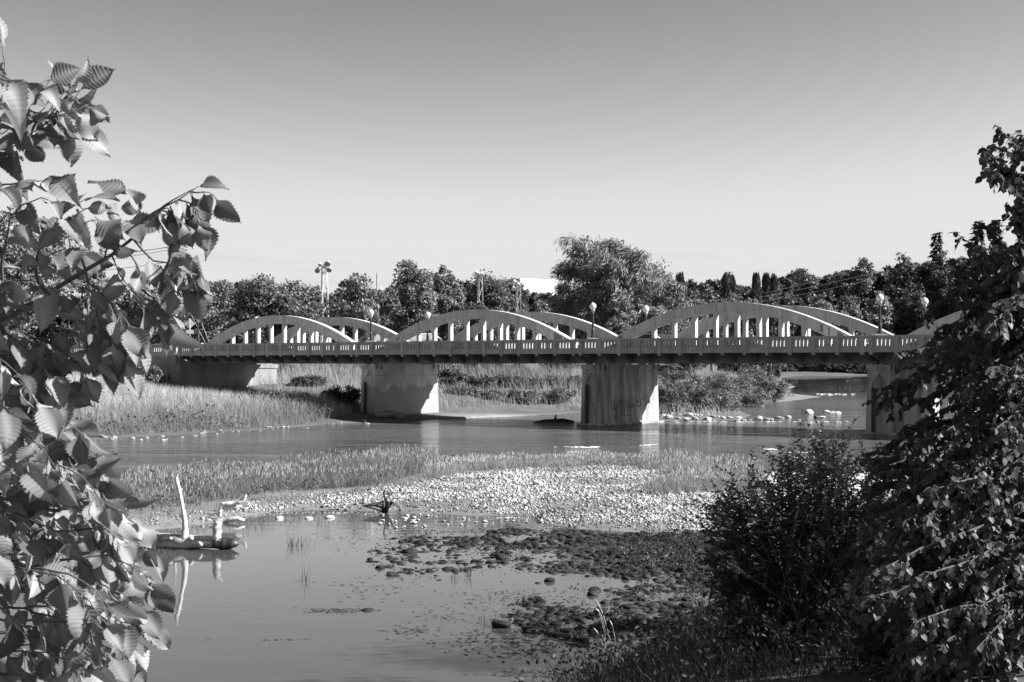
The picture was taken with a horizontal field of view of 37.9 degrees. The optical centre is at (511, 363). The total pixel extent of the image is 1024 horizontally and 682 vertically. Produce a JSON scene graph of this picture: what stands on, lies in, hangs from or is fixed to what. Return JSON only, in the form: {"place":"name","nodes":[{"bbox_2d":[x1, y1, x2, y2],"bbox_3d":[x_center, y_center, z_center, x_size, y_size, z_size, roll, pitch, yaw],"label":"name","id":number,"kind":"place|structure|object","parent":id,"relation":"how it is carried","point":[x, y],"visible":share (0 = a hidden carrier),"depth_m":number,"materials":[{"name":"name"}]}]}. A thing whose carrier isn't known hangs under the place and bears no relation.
{"place":"outdoors","nodes":[
{"label":"outdoors","id":0,"kind":"place"},
{"bbox_2d":[0,510,718,681],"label":"pond water","id":1,"kind":"structure","parent":0,"point":[247,595],"depth_m":27.65,"materials":[{"name":"grey liquid"}]},
{"bbox_2d":[137,474,238,549],"bbox_3d":[-7.770,3.546,35.476,2.532,1.850,0.728,0,0,15],"label":"fallen log","id":2,"kind":"object","parent":1,"relation":"in","point":[184,539],"visible":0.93,"depth_m":35.46,"materials":[{"name":"white wood"}]},
{"bbox_2d":[363,487,400,512],"bbox_3d":[-3.866,4.046,44.949,1.182,0.801,2.260,0,0,0],"label":"root wad","id":3,"kind":"object","parent":1,"relation":"on","point":[382,508],"visible":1,"depth_m":44.01,"materials":[{"name":"grey wood"}]},
{"bbox_2d":[206,512,644,676],"bbox_3d":[-1.444,4.399,32.471,7.972,0.003,23.309,0,0,0],"label":"pond weed","id":4,"kind":"object","parent":1,"relation":"on","point":[504,637],"visible":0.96,"depth_m":23.98,"materials":[{"name":"black plant"}]},
{"bbox_2d":[491,620,510,627],"bbox_3d":[-0.179,4.367,24.971,0.346,0.162,0.314,-5,-1,11],"label":"pond rock","id":5,"kind":"object","parent":1,"relation":"in","point":[500,624],"visible":0.99,"depth_m":24.85,"materials":[{"name":"stone"}]},
{"bbox_2d":[366,528,724,640],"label":"wet stones","id":6,"kind":"object","parent":1,"relation":"on","point":[624,573],"visible":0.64,"depth_m":31.72,"materials":[{"name":"black stone"}]},
{"bbox_2d":[368,522,724,640],"bbox_3d":[1.241,4.280,31.839,9.108,0.272,16.768,0,0,0],"label":"shoal moss","id":7,"kind":"object","parent":6,"relation":"on","point":[667,542],"visible":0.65,"depth_m":33.05,"materials":[{"name":"black plant"}]},
{"bbox_2d":[543,631,589,641],"bbox_3d":[0.830,4.355,23.947,0.166,0.117,1.023,0,0,-44],"label":"sunken stick","id":8,"kind":"object","parent":7,"relation":"on","point":[576,638],"visible":0.89,"depth_m":23.76,"materials":[{"name":"grey wood"}]},
{"bbox_2d":[0,364,1023,681],"bbox_3d":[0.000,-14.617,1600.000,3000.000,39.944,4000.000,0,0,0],"label":"ground","id":9,"kind":"structure","parent":0,"point":[456,412],"depth_m":48.18,"materials":[{"name":"grey gravel"}]},
{"bbox_2d":[0,203,81,336],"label":"tall tree","id":10,"kind":"object","parent":9,"relation":"on","point":[13,251],"visible":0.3,"depth_m":163.42,"materials":[{"name":"grey plant"}]},
{"bbox_2d":[57,242,123,344],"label":"leafy tree","id":11,"kind":"object","parent":9,"relation":"on","point":[99,281],"visible":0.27,"depth_m":184.29,"materials":[{"name":"grey plant"}]},
{"bbox_2d":[0,18,240,681],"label":"elm tree","id":12,"kind":"object","parent":9,"relation":"on","point":[53,474],"visible":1,"depth_m":3.98,"materials":[{"name":"grey plant"}]},
{"bbox_2d":[115,279,164,337],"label":"leafy tree","id":13,"kind":"object","parent":9,"relation":"on","point":[154,293],"visible":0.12,"depth_m":198.93,"materials":[{"name":"grey plant"}]},
{"bbox_2d":[139,364,167,385],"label":"bush","id":14,"kind":"object","parent":9,"relation":"on","point":[154,374],"visible":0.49,"depth_m":130.74,"materials":[{"name":"grey plant"}]},
{"bbox_2d":[145,303,195,343],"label":"leafy tree","id":15,"kind":"object","parent":9,"relation":"on","point":[155,339],"visible":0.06,"depth_m":178.95,"materials":[{"name":"grey plant"}]},
{"bbox_2d":[14,343,353,435],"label":"bank grass","id":16,"kind":"structure","parent":9,"relation":"on","point":[162,396],"depth_m":109.22,"materials":[{"name":"grey plant"}]},
{"bbox_2d":[62,380,332,435],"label":"riverside weeds","id":17,"kind":"object","parent":9,"relation":"on","point":[183,412],"visible":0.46,"depth_m":99.60,"materials":[{"name":"grey plant"}]},
{"bbox_2d":[178,278,239,343],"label":"leafy tree","id":18,"kind":"object","parent":9,"relation":"on","point":[218,310],"visible":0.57,"depth_m":213.96,"materials":[{"name":"grey plant"}]},
{"bbox_2d":[1,443,448,516],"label":"tall bar grass","id":19,"kind":"structure","parent":9,"relation":"on","point":[386,462],"depth_m":50.61,"materials":[{"name":"plant"}]},
{"bbox_2d":[219,273,320,343],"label":"broad tree","id":20,"kind":"object","parent":9,"relation":"on","point":[261,297],"visible":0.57,"depth_m":177.80,"materials":[{"name":"grey plant"}]},
{"bbox_2d":[289,373,328,385],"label":"bush","id":21,"kind":"object","parent":9,"relation":"on","point":[305,379],"visible":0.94,"depth_m":141.30,"materials":[{"name":"grey plant"}]},
{"bbox_2d":[294,299,325,341],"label":"leafy tree","id":22,"kind":"object","parent":9,"relation":"on","point":[316,305],"visible":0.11,"depth_m":199.32,"materials":[{"name":"grey plant"}]},
{"bbox_2d":[300,284,327,342],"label":"leafy tree","id":23,"kind":"object","parent":9,"relation":"on","point":[317,286],"visible":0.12,"depth_m":229.69,"materials":[{"name":"grey plant"}]},
{"bbox_2d":[315,260,331,341],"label":"floodlight mast","id":24,"kind":"object","parent":9,"relation":"on","point":[324,266],"visible":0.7,"depth_m":204.74,"materials":[{"name":"metal"}]},
{"bbox_2d":[321,385,360,404],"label":"bush","id":25,"kind":"object","parent":9,"relation":"on","point":[352,395],"visible":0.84,"depth_m":127.10,"materials":[{"name":"black plant"}]},
{"bbox_2d":[320,272,388,371],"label":"tree","id":26,"kind":"object","parent":9,"relation":"on","point":[360,301],"visible":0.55,"depth_m":174.15,"materials":[{"name":"plant"}]},
{"bbox_2d":[375,410,396,417],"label":"river boulder","id":27,"kind":"object","parent":9,"relation":"on","point":[387,414],"visible":0.95,"depth_m":116.95,"materials":[{"name":"stone"}]},
{"bbox_2d":[375,287,400,327],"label":"leafy tree","id":28,"kind":"object","parent":9,"relation":"on","point":[393,300],"visible":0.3,"depth_m":208.85,"materials":[{"name":"grey plant"}]},
{"bbox_2d":[374,333,441,341],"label":"house","id":29,"kind":"structure","parent":9,"relation":"on","point":[377,338],"depth_m":168.82,"materials":[{"name":"concrete"}]},
{"bbox_2d":[382,258,439,334],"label":"tall tree","id":30,"kind":"object","parent":9,"relation":"on","point":[423,297],"visible":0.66,"depth_m":188.72,"materials":[{"name":"grey plant"}]},
{"bbox_2d":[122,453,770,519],"bbox_3d":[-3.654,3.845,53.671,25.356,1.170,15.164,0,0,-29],"label":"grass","id":31,"kind":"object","parent":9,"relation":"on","point":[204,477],"visible":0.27,"depth_m":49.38,"materials":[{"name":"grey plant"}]},
{"bbox_2d":[429,264,467,340],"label":"broad tree","id":32,"kind":"object","parent":9,"relation":"on","point":[445,300],"visible":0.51,"depth_m":199.33,"materials":[{"name":"grey plant"}]},
{"bbox_2d":[145,465,762,530],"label":"cobbles","id":33,"kind":"object","parent":9,"relation":"on","point":[556,490],"visible":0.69,"depth_m":46.23,"materials":[{"name":"stone"}]},
{"bbox_2d":[208,495,246,516],"bbox_3d":[-7.959,4.037,41.786,1.089,0.754,0.176,0,0,0],"label":"driftwood","id":34,"kind":"object","parent":33,"relation":"on","point":[225,505],"visible":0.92,"depth_m":41.74,"materials":[{"name":"white wood"}]},
{"bbox_2d":[438,367,470,388],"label":"bush","id":35,"kind":"object","parent":9,"relation":"on","point":[448,376],"visible":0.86,"depth_m":149.67,"materials":[{"name":"grey plant"}]},
{"bbox_2d":[443,386,483,395],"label":"bush","id":36,"kind":"object","parent":9,"relation":"on","point":[468,390],"visible":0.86,"depth_m":138.34,"materials":[{"name":"grey plant"}]},
{"bbox_2d":[453,300,503,369],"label":"leafy tree","id":37,"kind":"object","parent":9,"relation":"on","point":[471,305],"visible":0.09,"depth_m":189.05,"materials":[{"name":"grey plant"}]},
{"bbox_2d":[474,270,484,308],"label":"floodlight mast","id":38,"kind":"object","parent":9,"relation":"on","point":[477,274],"visible":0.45,"depth_m":204.86,"materials":[{"name":"grey metal"}]},
{"bbox_2d":[464,374,497,389],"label":"bush","id":39,"kind":"object","parent":9,"relation":"on","point":[478,381],"visible":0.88,"depth_m":149.27,"materials":[{"name":"grey plant"}]},
{"bbox_2d":[3,256,969,347],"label":"distant wood","id":40,"kind":"object","parent":9,"relation":"on","point":[786,282],"visible":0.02,"depth_m":372.08,"materials":[{"name":"black plant"}]},
{"bbox_2d":[473,388,508,401],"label":"bush","id":41,"kind":"object","parent":9,"relation":"on","point":[492,393],"visible":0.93,"depth_m":138.38,"materials":[{"name":"grey plant"}]},
{"bbox_2d":[463,269,525,339],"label":"dark tree","id":42,"kind":"object","parent":9,"relation":"on","point":[494,295],"visible":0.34,"depth_m":213.56,"materials":[{"name":"grey plant"}]},
{"bbox_2d":[496,373,530,387],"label":"bush","id":43,"kind":"object","parent":9,"relation":"on","point":[501,377],"visible":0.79,"depth_m":151.27,"materials":[{"name":"grey plant"}]},
{"bbox_2d":[511,279,520,312],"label":"floodlight mast","id":44,"kind":"object","parent":9,"relation":"on","point":[516,283],"visible":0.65,"depth_m":204.78,"materials":[{"name":"grey metal"}]},
{"bbox_2d":[503,277,530,338],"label":"leafy tree","id":45,"kind":"object","parent":9,"relation":"on","point":[526,308],"visible":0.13,"depth_m":234.63,"materials":[{"name":"grey plant"}]},
{"bbox_2d":[505,388,541,403],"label":"bush","id":46,"kind":"object","parent":9,"relation":"on","point":[516,393],"visible":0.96,"depth_m":139.34,"materials":[{"name":"grey plant"}]},
{"bbox_2d":[496,278,557,294],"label":"white building","id":47,"kind":"structure","parent":9,"relation":"on","point":[541,285],"depth_m":297.14,"materials":[{"name":"metal"}]},
{"bbox_2d":[264,364,794,416],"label":"slope grass","id":48,"kind":"structure","parent":9,"relation":"on","point":[333,374],"depth_m":154.13,"materials":[{"name":"plant"}]},
{"bbox_2d":[52,302,1022,434],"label":"arch bridge","id":49,"kind":"structure","parent":9,"relation":"on","point":[619,378],"depth_m":109.75,"materials":[{"name":"paint"}]},
{"bbox_2d":[587,302,598,347],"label":"street lamp","id":50,"kind":"object","parent":49,"relation":"on","point":[592,308],"visible":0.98,"depth_m":107.01,"materials":[{"name":"white metal"}]},
{"bbox_2d":[872,293,887,345],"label":"street lamp","id":51,"kind":"object","parent":49,"relation":"on","point":[879,297],"visible":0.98,"depth_m":93.31,"materials":[{"name":"metal"}]},
{"bbox_2d":[525,300,550,367],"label":"leafy tree","id":52,"kind":"object","parent":9,"relation":"on","point":[542,307],"visible":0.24,"depth_m":199.47,"materials":[{"name":"grey plant"}]},
{"bbox_2d":[525,374,561,388],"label":"bush","id":53,"kind":"object","parent":9,"relation":"on","point":[551,379],"visible":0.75,"depth_m":152.26,"materials":[{"name":"grey plant"}]},
{"bbox_2d":[369,469,746,523],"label":"gravel tufts","id":54,"kind":"object","parent":9,"relation":"on","point":[458,505],"visible":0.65,"depth_m":44.83,"materials":[{"name":"grey plant"}]},
{"bbox_2d":[540,387,578,402],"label":"bush","id":55,"kind":"object","parent":9,"relation":"on","point":[558,393],"visible":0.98,"depth_m":140.39,"materials":[{"name":"grey plant"}]},
{"bbox_2d":[541,364,579,373],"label":"bush","id":56,"kind":"object","parent":9,"relation":"on","point":[558,367],"visible":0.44,"depth_m":195.19,"materials":[{"name":"grey plant"}]},
{"bbox_2d":[420,449,703,478],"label":"gravel bar","id":57,"kind":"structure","parent":9,"relation":"on","point":[483,462],"depth_m":59.89,"materials":[{"name":"grey gravel"}]},
{"bbox_2d":[557,375,581,389],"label":"bush","id":58,"kind":"object","parent":9,"relation":"on","point":[578,377],"visible":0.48,"depth_m":154.14,"materials":[{"name":"grey plant"}]},
{"bbox_2d":[590,599,617,665],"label":"seed grass","id":59,"kind":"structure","parent":9,"relation":"on","point":[596,608],"depth_m":20.00,"materials":[{"name":"plant"}]},
{"bbox_2d":[604,316,633,334],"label":"leafy tree","id":60,"kind":"object","parent":9,"relation":"on","point":[619,327],"visible":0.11,"depth_m":158.02,"materials":[{"name":"grey plant"}]},
{"bbox_2d":[544,232,695,338],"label":"willow tree","id":61,"kind":"object","parent":9,"relation":"on","point":[618,286],"visible":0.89,"depth_m":164.37,"materials":[{"name":"grey plant"}]},
{"bbox_2d":[658,379,694,413],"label":"bush","id":62,"kind":"object","parent":9,"relation":"on","point":[668,392],"visible":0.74,"depth_m":123.47,"materials":[{"name":"grey plant"}]},
{"bbox_2d":[659,364,708,390],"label":"bush","id":63,"kind":"object","parent":9,"relation":"on","point":[666,373],"visible":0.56,"depth_m":164.43,"materials":[{"name":"grey plant"}]},
{"bbox_2d":[674,297,710,382],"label":"leafy tree","id":64,"kind":"object","parent":9,"relation":"on","point":[696,302],"visible":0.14,"depth_m":189.78,"materials":[{"name":"grey plant"}]},
{"bbox_2d":[680,384,714,411],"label":"bush","id":65,"kind":"object","parent":9,"relation":"on","point":[696,393],"visible":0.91,"depth_m":125.30,"materials":[{"name":"grey plant"}]},
{"bbox_2d":[687,288,709,371],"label":"leafy tree","id":66,"kind":"object","parent":9,"relation":"on","point":[694,291],"visible":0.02,"depth_m":329.64,"materials":[{"name":"grey plant"}]},
{"bbox_2d":[634,446,770,495],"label":"grass","id":67,"kind":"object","parent":9,"relation":"on","point":[683,469],"visible":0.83,"depth_m":51.07,"materials":[{"name":"plant"}]},
{"bbox_2d":[703,287,724,371],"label":"leafy tree","id":68,"kind":"object","parent":9,"relation":"on","point":[710,298],"visible":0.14,"depth_m":339.23,"materials":[{"name":"grey plant"}]},
{"bbox_2d":[509,524,936,681],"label":"bank weeds","id":69,"kind":"object","parent":9,"relation":"on","point":[682,629],"visible":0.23,"depth_m":16.09,"materials":[{"name":"black plant"}]},
{"bbox_2d":[707,388,743,411],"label":"bush","id":70,"kind":"object","parent":9,"relation":"on","point":[726,399],"visible":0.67,"depth_m":134.47,"materials":[{"name":"grey plant"}]},
{"bbox_2d":[717,271,733,373],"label":"slim cedar","id":71,"kind":"object","parent":9,"relation":"on","point":[726,279],"visible":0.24,"depth_m":359.28,"materials":[{"name":"black plant"}]},
{"bbox_2d":[697,372,754,397],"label":"bush","id":72,"kind":"object","parent":9,"relation":"on","point":[728,387],"visible":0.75,"depth_m":169.19,"materials":[{"name":"grey plant"}]},
{"bbox_2d":[729,274,736,374],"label":"slim cedar","id":73,"kind":"object","parent":9,"relation":"on","point":[733,285],"visible":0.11,"depth_m":364.40,"materials":[{"name":"black plant"}]},
{"bbox_2d":[719,291,757,375],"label":"leafy tree","id":74,"kind":"object","parent":9,"relation":"on","point":[731,328],"visible":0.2,"depth_m":319.40,"materials":[{"name":"grey plant"}]},
{"bbox_2d":[736,385,774,406],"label":"bush","id":75,"kind":"object","parent":9,"relation":"on","point":[750,398],"visible":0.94,"depth_m":151.25,"materials":[{"name":"grey plant"}]},
{"bbox_2d":[749,272,762,373],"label":"slim cedar","id":76,"kind":"object","parent":9,"relation":"on","point":[756,291],"visible":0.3,"depth_m":359.34,"materials":[{"name":"black plant"}]},
{"bbox_2d":[736,365,779,393],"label":"bush","id":77,"kind":"object","parent":9,"relation":"on","point":[756,373],"visible":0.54,"depth_m":177.37,"materials":[{"name":"grey plant"}]},
{"bbox_2d":[762,272,769,376],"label":"slim cedar","id":78,"kind":"object","parent":9,"relation":"on","point":[766,284],"visible":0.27,"depth_m":364.28,"materials":[{"name":"black plant"}]},
{"bbox_2d":[750,293,789,375],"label":"leafy tree","id":79,"kind":"object","parent":9,"relation":"on","point":[773,324],"visible":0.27,"depth_m":314.19,"materials":[{"name":"grey plant"}]},
{"bbox_2d":[767,273,780,379],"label":"slim cedar","id":80,"kind":"object","parent":9,"relation":"on","point":[773,283],"visible":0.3,"depth_m":361.28,"materials":[{"name":"black plant"}]},
{"bbox_2d":[759,377,789,401],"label":"bush","id":81,"kind":"object","parent":9,"relation":"on","point":[778,390],"visible":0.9,"depth_m":171.53,"materials":[{"name":"grey plant"}]},
{"bbox_2d":[679,409,898,671],"bbox_3d":[3.377,2.169,17.563,2.995,3.349,2.413,0,0,0],"label":"leafy bush","id":82,"kind":"object","parent":9,"relation":"on","point":[740,575],"visible":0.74,"depth_m":17.06,"materials":[{"name":"black plant"}]},
{"bbox_2d":[789,267,821,335],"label":"broad tree","id":83,"kind":"object","parent":9,"relation":"on","point":[799,300],"visible":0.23,"depth_m":598.69,"materials":[{"name":"grey plant"}]},
{"bbox_2d":[792,364,818,370],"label":"bush","id":84,"kind":"object","parent":9,"relation":"on","point":[804,367],"visible":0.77,"depth_m":559.33,"materials":[{"name":"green plant"}]},
{"bbox_2d":[800,293,841,335],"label":"leafy tree","id":85,"kind":"object","parent":9,"relation":"on","point":[819,302],"visible":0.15,"depth_m":583.25,"materials":[{"name":"grey plant"}]},
{"bbox_2d":[763,471,909,497],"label":"cobbles","id":86,"kind":"object","parent":9,"relation":"on","point":[860,476],"visible":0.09,"depth_m":52.46,"materials":[{"name":"stone"}]},
{"bbox_2d":[816,270,861,331],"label":"broad tree","id":87,"kind":"object","parent":9,"relation":"on","point":[833,296],"visible":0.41,"depth_m":596.96,"materials":[{"name":"grey plant"}]},
{"bbox_2d":[830,364,855,371],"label":"bush","id":88,"kind":"object","parent":9,"relation":"on","point":[842,367],"visible":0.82,"depth_m":559.14,"materials":[{"name":"grey plant"}]},
{"bbox_2d":[833,295,864,335],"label":"leafy tree","id":89,"kind":"object","parent":9,"relation":"on","point":[849,307],"visible":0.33,"depth_m":582.71,"materials":[{"name":"grey plant"}]},
{"bbox_2d":[848,364,866,373],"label":"bush","id":90,"kind":"object","parent":9,"relation":"on","point":[860,368],"visible":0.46,"depth_m":558.84,"materials":[{"name":"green plant"}]},
{"bbox_2d":[849,257,875,332],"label":"tall tree","id":91,"kind":"object","parent":9,"relation":"on","point":[862,263],"visible":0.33,"depth_m":597.61,"materials":[{"name":"grey plant"}]},
{"bbox_2d":[855,290,898,334],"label":"leafy tree","id":92,"kind":"object","parent":9,"relation":"on","point":[888,315],"visible":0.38,"depth_m":587.71,"materials":[{"name":"grey plant"}]},
{"bbox_2d":[873,252,926,334],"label":"tall tree","id":93,"kind":"object","parent":9,"relation":"on","point":[898,288],"visible":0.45,"depth_m":597.70,"materials":[{"name":"grey plant"}]},
{"bbox_2d":[893,291,939,334],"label":"leafy tree","id":94,"kind":"object","parent":9,"relation":"on","point":[912,315],"visible":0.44,"depth_m":587.49,"materials":[{"name":"grey plant"}]},
{"bbox_2d":[820,581,1022,681],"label":"leafy bush","id":95,"kind":"object","parent":9,"relation":"on","point":[865,641],"visible":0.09,"depth_m":14.25,"materials":[{"name":"black plant"}]},
{"bbox_2d":[840,124,1023,681],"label":"leafy tree","id":96,"kind":"object","parent":9,"relation":"on","point":[965,576],"visible":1,"depth_m":11.81,"materials":[{"name":"black plant"}]},
{"bbox_2d":[926,232,947,313],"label":"spruce tree","id":97,"kind":"object","parent":9,"relation":"on","point":[934,251],"visible":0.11,"depth_m":609.27,"materials":[{"name":"grey plant"}]},
{"bbox_2d":[917,250,967,319],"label":"tall tree","id":98,"kind":"object","parent":9,"relation":"on","point":[940,293],"visible":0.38,"depth_m":597.38,"materials":[{"name":"black plant"}]},
{"bbox_2d":[940,297,983,364],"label":"leafy tree","id":99,"kind":"object","parent":9,"relation":"on","point":[960,302],"visible":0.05,"depth_m":586.37,"materials":[{"name":"grey plant"}]},
{"bbox_2d":[968,220,987,296],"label":"spruce tree","id":100,"kind":"object","parent":9,"relation":"on","point":[976,239],"visible":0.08,"depth_m":609.18,"materials":[{"name":"grey plant"}]},
{"bbox_2d":[962,244,997,300],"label":"tall tree","id":101,"kind":"object","parent":9,"relation":"on","point":[982,272],"visible":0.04,"depth_m":597.99,"materials":[{"name":"grey plant"}]},
{"bbox_2d":[986,219,1003,254],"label":"spruce tree","id":102,"kind":"object","parent":9,"relation":"on","point":[997,224],"visible":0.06,"depth_m":614.21,"materials":[{"name":"grey plant"}]},
{"bbox_2d":[0,0,1023,340],"label":"sky","id":103,"kind":"structure","parent":0,"point":[709,138],"materials":[{"name":"grey"}]},
{"bbox_2d":[88,376,986,479],"bbox_3d":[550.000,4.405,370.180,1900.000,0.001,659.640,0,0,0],"label":"river water","id":104,"kind":"structure","parent":0,"point":[494,436],"depth_m":89.03,"materials":[{"name":"grey liquid"}]},
{"bbox_2d":[534,414,573,421],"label":"snag","id":105,"kind":"object","parent":104,"relation":"in","point":[555,419],"visible":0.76,"depth_m":112.39,"materials":[{"name":"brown wood"}]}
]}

